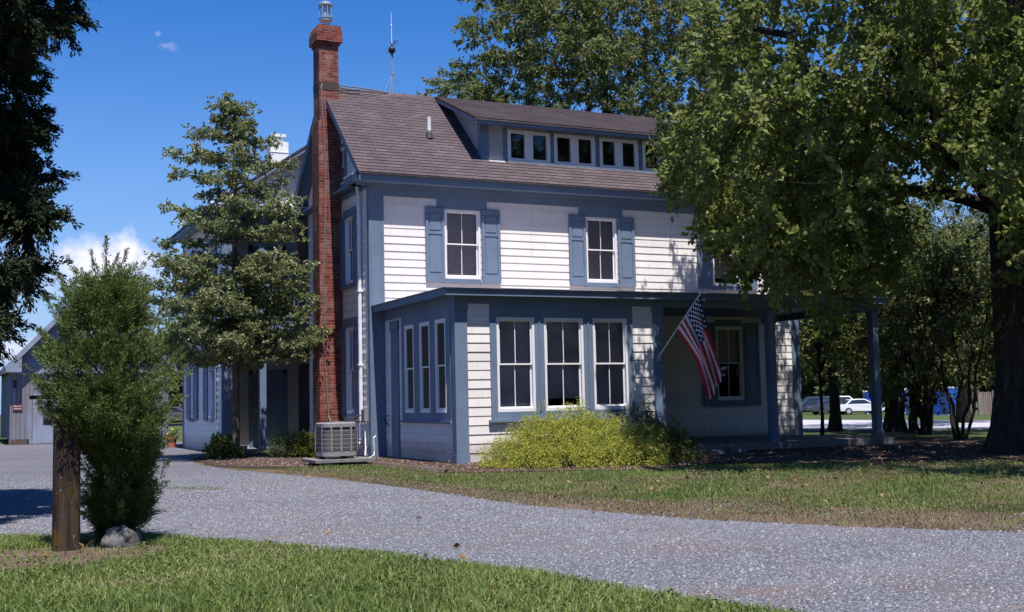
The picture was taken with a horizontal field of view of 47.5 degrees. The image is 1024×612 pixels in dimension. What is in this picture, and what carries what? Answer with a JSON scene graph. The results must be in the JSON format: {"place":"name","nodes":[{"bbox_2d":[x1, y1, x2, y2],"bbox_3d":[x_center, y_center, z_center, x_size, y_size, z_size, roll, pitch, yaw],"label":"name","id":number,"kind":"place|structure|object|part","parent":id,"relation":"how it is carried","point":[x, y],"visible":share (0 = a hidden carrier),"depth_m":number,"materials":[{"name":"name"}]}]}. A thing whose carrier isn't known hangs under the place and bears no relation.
{"place":"outdoors","nodes":[
{"label":"outdoors","id":0,"kind":"place"},
{"bbox_2d":[169,406,182,420],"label":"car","id":1,"kind":"object","parent":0,"point":[179,412],"visible":0.03,"depth_m":90.85,"materials":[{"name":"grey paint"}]},
{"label":"side window","id":2,"kind":"part","parent":1,"relation":"part of","materials":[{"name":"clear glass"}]},
{"bbox_2d":[0,531,811,611],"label":"grass","id":3,"kind":"structure","parent":0,"point":[296,597],"depth_m":7.87,"materials":[{"name":"green plant"}]},
{"bbox_2d":[0,0,988,414],"label":"sky","id":4,"kind":"structure","parent":0,"point":[151,69],"materials":[{"name":"blue"}]},
{"bbox_2d":[0,440,1023,611],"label":"driveway","id":5,"kind":"structure","parent":0,"point":[28,461],"depth_m":10.26,"materials":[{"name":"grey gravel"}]},
{"bbox_2d":[0,0,102,367],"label":"conifer tree","id":6,"kind":"object","parent":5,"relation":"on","point":[28,28],"visible":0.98,"depth_m":13.36,"materials":[{"name":"green plant"}]},
{"bbox_2d":[165,428,178,447],"bbox_3d":[-11.102,4.291,37.844,0.412,0.635,0.468,-5,-6,35],"label":"flower pot","id":7,"kind":"object","parent":5,"relation":"on","point":[173,444],"visible":0.69,"depth_m":37.75,"materials":[{"name":"ceramic"}]},
{"bbox_2d":[160,486,229,490],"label":"weeds","id":8,"kind":"object","parent":5,"relation":"on","point":[193,488],"visible":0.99,"depth_m":18.11,"materials":[{"name":"green plant"}]},
{"bbox_2d":[166,534,827,611],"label":"spilled stones","id":9,"kind":"object","parent":5,"relation":"on","point":[805,606],"visible":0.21,"depth_m":7.87,"materials":[{"name":"grey stone"}]},
{"bbox_2d":[0,402,1023,611],"bbox_3d":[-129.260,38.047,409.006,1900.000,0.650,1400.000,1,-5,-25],"label":"lawn","id":10,"kind":"structure","parent":0,"point":[939,433],"depth_m":17.26,"materials":[{"name":"green plant"}]},
{"bbox_2d":[0,543,166,573],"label":"earth patch","id":11,"kind":"object","parent":10,"relation":"on","point":[62,557],"visible":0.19,"depth_m":10.11,"materials":[{"name":"soil"}]},
{"bbox_2d":[43,411,80,551],"bbox_3d":[-4.083,1.585,10.559,0.322,1.259,0.268,1,-5,-25],"label":"gate post","id":12,"kind":"object","parent":11,"relation":"on","point":[66,493],"visible":0.88,"depth_m":10.46,"materials":[{"name":"brown wood"}]},
{"bbox_2d":[87,538,96,546],"bbox_3d":[-3.869,2.176,10.716,0.085,0.069,0.069,1,-5,-25],"label":"rock","id":13,"kind":"object","parent":11,"relation":"on","point":[91,542],"visible":1,"depth_m":10.70,"materials":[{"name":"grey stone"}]},
{"bbox_2d":[100,525,141,547],"bbox_3d":[-3.605,2.120,10.731,0.344,0.197,0.286,-1,-5,-6],"label":"boulder","id":14,"kind":"object","parent":11,"relation":"on","point":[121,535],"visible":0.84,"depth_m":10.65,"materials":[{"name":"grey stone"}]},
{"bbox_2d":[0,306,176,444],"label":"barn","id":15,"kind":"structure","parent":10,"relation":"on","point":[25,426],"depth_m":45.32,"materials":[{"name":"grey wood"}]},
{"bbox_2d":[13,405,22,410],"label":"wall sign","id":16,"kind":"object","parent":15,"relation":"attached to","point":[17,407],"visible":1,"depth_m":45.03,"materials":[{"name":"red"}]},
{"bbox_2d":[29,399,53,443],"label":"door","id":17,"kind":"structure","parent":15,"relation":"in","point":[39,433],"depth_m":45.35,"materials":[{"name":"white wood"}]},
{"bbox_2d":[18,234,192,542],"bbox_3d":[-3.734,0.794,10.849,1.432,3.057,1.515,-4,-5,30],"label":"cedar tree","id":18,"kind":"object","parent":10,"relation":"on","point":[118,444],"visible":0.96,"depth_m":10.69,"materials":[{"name":"green plant"}]},
{"bbox_2d":[144,326,182,421],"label":"distant tree","id":19,"kind":"object","parent":10,"relation":"on","point":[174,392],"visible":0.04,"depth_m":108.07,"materials":[{"name":"green plant"}]},
{"bbox_2d":[165,423,182,445],"bbox_3d":[-10.863,4.343,39.553,1.800,0.800,0.110,1,-5,-25],"label":"rail fence","id":20,"kind":"object","parent":10,"relation":"on","point":[166,428],"visible":0.19,"depth_m":39.24,"materials":[{"name":"grey wood"}]},
{"bbox_2d":[372,462,448,472],"bbox_3d":[-1.995,3.107,22.423,0.184,0.070,3.682,1,-5,-28],"label":"timber edging","id":21,"kind":"object","parent":10,"relation":"on","point":[414,467],"visible":0.87,"depth_m":22.13,"materials":[{"name":"brown wood"}]},
{"bbox_2d":[42,453,1021,593],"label":"fallen leaves","id":22,"kind":"object","parent":10,"relation":"on","point":[456,545],"visible":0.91,"depth_m":15.23,"materials":[{"name":"brown plant"}]},
{"bbox_2d":[170,1,894,463],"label":"farmhouse","id":23,"kind":"object","parent":10,"relation":"on","point":[486,271],"visible":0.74,"depth_m":29.62,"materials":[{"name":"white wood"}]},
{"bbox_2d":[188,348,194,421],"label":"window","id":24,"kind":"structure","parent":23,"relation":"in","point":[191,375],"depth_m":36.17,"materials":[{"name":"white glass"}]},
{"bbox_2d":[205,347,212,421],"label":"window","id":25,"kind":"structure","parent":23,"relation":"in","point":[209,373],"depth_m":33.64,"materials":[{"name":"white glass"}]},
{"bbox_2d":[248,245,286,317],"bbox_3d":[-7.141,-0.638,33.978,1.100,2.250,0.100,1,-5,-25],"label":"window","id":26,"kind":"structure","parent":23,"relation":"in","point":[252,249],"depth_m":34.03,"materials":[{"name":"glass"}]},
{"bbox_2d":[249,369,286,447],"bbox_3d":[-7.051,2.947,33.660,1.100,2.250,0.150,1,-5,-25],"label":"door","id":27,"kind":"structure","parent":23,"relation":"in","point":[276,380],"depth_m":33.72,"materials":[{"name":"wood"}]},
{"bbox_2d":[338,143,346,189],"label":"window","id":28,"kind":"structure","parent":23,"relation":"in","point":[343,158],"depth_m":30.10,"materials":[{"name":"white glass"}]},
{"bbox_2d":[342,215,354,289],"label":"window","id":29,"kind":"structure","parent":23,"relation":"in","point":[348,238],"depth_m":29.64,"materials":[{"name":"white glass"}]},
{"bbox_2d":[343,327,356,418],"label":"window","id":30,"kind":"structure","parent":23,"relation":"in","point":[349,354],"depth_m":29.41,"materials":[{"name":"white glass"}]},
{"bbox_2d":[361,409,368,455],"bbox_3d":[-3.414,2.959,27.286,0.169,1.058,1.457,0,-5,-10],"label":"electrical box","id":31,"kind":"object","parent":23,"relation":"attached to","point":[365,414],"visible":1,"depth_m":27.82,"materials":[{"name":"paint"}]},
{"bbox_2d":[385,21,404,94],"bbox_3d":[-3.244,-6.787,31.685,0.595,2.442,0.292,2,-6,-37],"label":"antenna","id":32,"kind":"object","parent":23,"relation":"on","point":[391,50],"visible":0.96,"depth_m":31.58,"materials":[{"name":"metal"}]},
{"bbox_2d":[404,324,414,412],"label":"window","id":33,"kind":"structure","parent":23,"relation":"in","point":[408,330],"depth_m":26.43,"materials":[{"name":"white glass"}]},
{"bbox_2d":[419,321,430,412],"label":"window","id":34,"kind":"structure","parent":23,"relation":"in","point":[424,344],"depth_m":25.56,"materials":[{"name":"white glass"}]},
{"bbox_2d":[435,318,446,412],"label":"window","id":35,"kind":"structure","parent":23,"relation":"in","point":[440,343],"depth_m":24.71,"materials":[{"name":"white glass"}]},
{"bbox_2d":[443,209,483,283],"bbox_3d":[-1.245,-1.479,29.086,1.076,1.856,0.210,1,-5,-25],"label":"window","id":36,"kind":"structure","parent":23,"relation":"in","point":[462,227],"depth_m":29.17,"materials":[{"name":"white glass"}]},
{"bbox_2d":[496,317,535,411],"bbox_3d":[0.061,1.234,24.581,0.888,1.986,0.150,1,-5,-25],"label":"window","id":37,"kind":"structure","parent":23,"relation":"in","point":[515,360],"depth_m":24.65,"materials":[{"name":"clear glass"}]},
{"bbox_2d":[507,129,550,162],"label":"dormer window","id":38,"kind":"structure","parent":23,"relation":"in","point":[527,135],"depth_m":30.44,"materials":[{"name":"white wood"}]},
{"bbox_2d":[544,318,584,410],"bbox_3d":[1.101,1.251,25.074,0.958,1.986,0.150,1,-5,-25],"label":"window","id":39,"kind":"structure","parent":23,"relation":"in","point":[564,368],"depth_m":25.16,"materials":[{"name":"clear glass"}]},
{"bbox_2d":[554,133,595,166],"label":"dormer window","id":40,"kind":"structure","parent":23,"relation":"in","point":[573,139],"depth_m":31.02,"materials":[{"name":"white wood"}]},
{"bbox_2d":[585,217,620,287],"bbox_3d":[2.354,-1.418,30.791,1.040,1.856,0.210,1,-5,-25],"label":"window","id":41,"kind":"structure","parent":23,"relation":"in","point":[602,262],"depth_m":30.89,"materials":[{"name":"white glass"}]},
{"bbox_2d":[592,318,628,409],"bbox_3d":[2.140,1.269,25.566,0.872,1.986,0.150,1,-5,-25],"label":"window","id":42,"kind":"structure","parent":23,"relation":"in","point":[611,382],"depth_m":25.64,"materials":[{"name":"clear glass"}]},
{"bbox_2d":[599,137,638,169],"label":"dormer window","id":43,"kind":"structure","parent":23,"relation":"in","point":[618,147],"depth_m":31.61,"materials":[{"name":"white wood"}]},
{"bbox_2d":[642,141,661,170],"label":"dormer window","id":44,"kind":"structure","parent":23,"relation":"in","point":[643,148],"depth_m":31.95,"materials":[{"name":"white glass"}]},
{"bbox_2d":[657,290,721,401],"bbox_3d":[3.930,0.916,25.693,0.545,2.428,1.466,3,-7,-45],"label":"flag on pole","id":45,"kind":"object","parent":23,"relation":"attached to","point":[692,330],"visible":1,"depth_m":25.46,"materials":[{"name":"multicoloured fabric"}]},
{"bbox_2d":[712,239,741,290],"bbox_3d":[5.965,-1.356,32.502,1.042,1.856,0.210,1,-5,-25],"label":"window","id":46,"kind":"structure","parent":23,"relation":"in","point":[718,269],"depth_m":32.47,"materials":[{"name":"white glass"}]},
{"bbox_2d":[715,324,747,406],"bbox_3d":[6.022,1.638,32.252,1.020,2.265,0.210,1,-5,-25],"label":"window","id":47,"kind":"structure","parent":23,"relation":"in","point":[727,337],"depth_m":32.36,"materials":[{"name":"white glass"}]},
{"bbox_2d":[416,0,775,161],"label":"ash tree","id":48,"kind":"object","parent":10,"relation":"on","point":[591,32],"visible":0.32,"depth_m":45.81,"materials":[{"name":"green plant"}]},
{"bbox_2d":[196,436,1023,471],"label":"mulch bed","id":49,"kind":"object","parent":10,"relation":"on","point":[899,440],"visible":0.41,"depth_m":24.38,"materials":[{"name":"brown wood"}]},
{"bbox_2d":[201,431,244,458],"bbox_3d":[-7.121,3.451,28.700,1.072,0.816,0.999,1,-5,-25],"label":"low shrub","id":50,"kind":"object","parent":49,"relation":"on","point":[221,446],"visible":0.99,"depth_m":28.49,"materials":[{"name":"green plant"}]},
{"bbox_2d":[134,91,334,457],"bbox_3d":[-7.016,-0.841,28.956,5.189,9.229,5.221,1,-5,-25],"label":"holly tree","id":51,"kind":"object","parent":49,"relation":"on","point":[205,304],"visible":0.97,"depth_m":28.45,"materials":[{"name":"green plant"}]},
{"bbox_2d":[240,443,247,456],"bbox_3d":[-6.857,3.655,29.604,0.280,0.366,0.273,1,-5,-25],"label":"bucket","id":52,"kind":"object","parent":49,"relation":"on","point":[244,448],"visible":0.54,"depth_m":29.52,"materials":[{"name":"metal"}]},
{"bbox_2d":[264,427,307,457],"bbox_3d":[-5.472,3.385,28.911,1.231,0.821,1.516,-5,-6,38],"label":"shrub","id":53,"kind":"object","parent":49,"relation":"on","point":[285,441],"visible":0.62,"depth_m":28.71,"materials":[{"name":"green plant"}]},
{"bbox_2d":[285,431,316,457],"bbox_3d":[-4.922,3.389,28.476,1.284,0.707,1.099,1,-5,-25],"label":"pale shrub","id":54,"kind":"object","parent":49,"relation":"on","point":[303,445],"visible":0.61,"depth_m":28.26,"materials":[{"name":"green plant"}]},
{"bbox_2d":[301,456,374,465],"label":"concrete slab","id":55,"kind":"structure","parent":49,"relation":"on","point":[357,460],"depth_m":24.27,"materials":[{"name":"grey concrete"}]},
{"bbox_2d":[315,415,363,459],"bbox_3d":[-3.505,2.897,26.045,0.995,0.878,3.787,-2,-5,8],"label":"air conditioner","id":56,"kind":"object","parent":55,"relation":"on","point":[335,438],"visible":1,"depth_m":24.33,"materials":[{"name":"paint"}]},
{"bbox_2d":[474,396,680,468],"bbox_3d":[1.233,2.404,22.090,3.970,1.395,2.152,-1,-5,0],"label":"golden shrub","id":57,"kind":"object","parent":49,"relation":"on","point":[577,447],"visible":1,"depth_m":21.94,"materials":[{"name":"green plant"}]},
{"bbox_2d":[620,392,709,463],"bbox_3d":[2.936,2.386,22.746,1.835,1.448,1.412,1,-5,-25],"label":"green shrub","id":58,"kind":"object","parent":49,"relation":"on","point":[680,443],"visible":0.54,"depth_m":22.62,"materials":[{"name":"green plant"}]},
{"bbox_2d":[723,446,731,454],"bbox_3d":[4.602,3.094,24.825,0.180,0.200,0.171,1,-5,-25],"label":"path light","id":59,"kind":"object","parent":49,"relation":"on","point":[727,449],"visible":0.93,"depth_m":24.78,"materials":[{"name":"black metal"}]},
{"bbox_2d":[640,0,1023,454],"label":"maple tree","id":60,"kind":"object","parent":49,"relation":"on","point":[808,217],"visible":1,"depth_m":20.82,"materials":[{"name":"green plant"}]},
{"bbox_2d":[862,230,994,439],"bbox_3d":[11.603,0.756,30.520,4.620,5.568,4.456,-3,-5,15],"label":"crooked bush","id":61,"kind":"object","parent":49,"relation":"on","point":[946,267],"visible":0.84,"depth_m":30.17,"materials":[{"name":"green plant"}]},
{"bbox_2d":[246,469,1023,532],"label":"earth verge","id":62,"kind":"structure","parent":10,"relation":"on","point":[817,522],"depth_m":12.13,"materials":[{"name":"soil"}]},
{"bbox_2d":[275,459,1023,525],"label":"grass","id":63,"kind":"structure","parent":10,"relation":"on","point":[975,467],"depth_m":16.57,"materials":[{"name":"green plant"}]},
{"bbox_2d":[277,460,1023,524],"bbox_3d":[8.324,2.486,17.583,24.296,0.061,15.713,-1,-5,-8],"label":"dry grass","id":64,"kind":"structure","parent":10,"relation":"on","point":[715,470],"depth_m":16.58,"materials":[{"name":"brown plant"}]},
{"bbox_2d":[802,396,828,413],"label":"car","id":65,"kind":"object","parent":10,"relation":"on","point":[807,401],"visible":0.08,"depth_m":116.49,"materials":[{"name":"blue paint"}]},
{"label":"side window","id":66,"kind":"part","parent":65,"relation":"part of","materials":[{"name":"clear glass"}]},
{"bbox_2d":[800,339,845,398],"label":"distant tree","id":67,"kind":"object","parent":10,"relation":"on","point":[813,377],"visible":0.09,"depth_m":129.92,"materials":[{"name":"green plant"}]},
{"bbox_2d":[806,399,852,414],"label":"car","id":68,"kind":"object","parent":10,"relation":"on","point":[815,408],"visible":0.48,"depth_m":110.38,"materials":[{"name":"grey paint"}]},
{"bbox_2d":[799,314,865,434],"bbox_3d":[9.143,1.788,34.428,2.712,4.288,2.922,1,-5,-25],"label":"leafy sapling","id":69,"kind":"object","parent":10,"relation":"on","point":[819,337],"visible":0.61,"depth_m":34.07,"materials":[{"name":"green plant"}]},
{"bbox_2d":[828,396,862,412],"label":"car","id":70,"kind":"object","parent":10,"relation":"on","point":[843,398],"visible":0.06,"depth_m":120.39,"materials":[{"name":"white paint"}]},
{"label":"side window","id":71,"kind":"part","parent":70,"relation":"part of","materials":[{"name":"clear glass"}]},
{"bbox_2d":[797,252,895,430],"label":"shade tree","id":72,"kind":"object","parent":10,"relation":"on","point":[835,422],"visible":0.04,"depth_m":40.06,"materials":[{"name":"green plant"}]},
{"bbox_2d":[802,354,906,411],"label":"distant tree","id":73,"kind":"object","parent":10,"relation":"on","point":[854,390],"visible":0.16,"depth_m":125.73,"materials":[{"name":"green plant"}]},
{"bbox_2d":[840,399,884,414],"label":"car","id":74,"kind":"object","parent":10,"relation":"on","point":[848,406],"visible":0.56,"depth_m":108.37,"materials":[{"name":"white paint"}]},
{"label":"side window","id":75,"kind":"part","parent":74,"relation":"part of","materials":[{"name":"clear glass"}]},
{"bbox_2d":[863,391,870,413],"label":"portable toilet","id":76,"kind":"object","parent":10,"relation":"on","point":[866,398],"visible":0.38,"depth_m":110.84,"materials":[{"name":"blue plastic"}]},
{"bbox_2d":[801,183,969,431],"bbox_3d":[12.530,0.184,38.518,6.030,8.046,5.758,-3,-5,22],"label":"shade tree","id":77,"kind":"object","parent":10,"relation":"on","point":[890,421],"visible":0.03,"depth_m":38.11,"materials":[{"name":"green plant"}]},
{"bbox_2d":[821,270,968,432],"bbox_3d":[12.315,1.309,37.304,4.874,5.541,4.944,-2,-5,13],"label":"multi stem bush","id":78,"kind":"object","parent":10,"relation":"on","point":[903,424],"visible":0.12,"depth_m":36.90,"materials":[{"name":"green plant"}]},
{"bbox_2d":[811,167,990,406],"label":"shade tree","id":79,"kind":"object","parent":10,"relation":"on","point":[965,231],"visible":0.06,"depth_m":41.92,"materials":[{"name":"green plant"}]},
{"bbox_2d":[904,389,909,414],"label":"portable toilet","id":80,"kind":"object","parent":10,"relation":"on","point":[907,402],"visible":0.2,"depth_m":99.41,"materials":[{"name":"blue plastic"}]},
{"bbox_2d":[820,245,994,434],"bbox_3d":[11.915,0.836,34.835,5.454,6.120,5.959,1,-5,-25],"label":"multi stem bush","id":81,"kind":"object","parent":10,"relation":"on","point":[925,392],"visible":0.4,"depth_m":34.22,"materials":[{"name":"green plant"}]},
{"bbox_2d":[933,392,939,414],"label":"portable toilet","id":82,"kind":"object","parent":10,"relation":"on","point":[936,410],"visible":0.19,"depth_m":96.68,"materials":[{"name":"blue plastic"}]},
{"bbox_2d":[902,348,992,400],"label":"distant tree","id":83,"kind":"object","parent":10,"relation":"on","point":[948,383],"depth_m":123.89,"materials":[{"name":"green plant"}]},
{"bbox_2d":[939,387,957,414],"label":"portable toilet","id":84,"kind":"object","parent":10,"relation":"on","point":[943,399],"visible":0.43,"depth_m":94.92,"materials":[{"name":"blue plastic"}]},
{"bbox_2d":[948,390,957,412],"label":"door","id":85,"kind":"structure","parent":84,"relation":"in","point":[950,391],"depth_m":94.82,"materials":[{"name":"blue plastic"}]},
{"bbox_2d":[910,183,988,422],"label":"pine tree","id":86,"kind":"object","parent":10,"relation":"on","point":[962,406],"visible":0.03,"depth_m":46.48,"materials":[{"name":"green plant"}]},
{"bbox_2d":[940,213,994,380],"bbox_3d":[16.004,-0.086,35.996,6.247,8.010,6.674,-3,-5,15],"label":"shade tree","id":87,"kind":"object","parent":10,"relation":"on","point":[984,246],"visible":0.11,"depth_m":35.95,"materials":[{"name":"green plant"}]},
{"bbox_2d":[950,347,994,408],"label":"distant tree","id":88,"kind":"object","parent":10,"relation":"on","point":[976,359],"depth_m":123.15,"materials":[{"name":"green plant"}]},
{"bbox_2d":[971,348,995,395],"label":"distant tree","id":89,"kind":"object","parent":10,"relation":"on","point":[979,387],"visible":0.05,"depth_m":119.77,"materials":[{"name":"green plant"}]},
{"bbox_2d":[977,390,993,414],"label":"plank fence","id":90,"kind":"object","parent":10,"relation":"on","point":[985,399],"visible":0.81,"depth_m":91.37,"materials":[{"name":"grey wood"}]},
{"bbox_2d":[274,472,1023,531],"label":"spilled stones","id":91,"kind":"object","parent":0,"point":[689,509],"visible":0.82,"depth_m":13.17,"materials":[{"name":"grey stone"}]},
{"bbox_2d":[803,420,989,429],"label":"road","id":92,"kind":"structure","parent":0,"point":[856,424],"depth_m":45.67,"materials":[{"name":"grey asphalt"}]}
]}

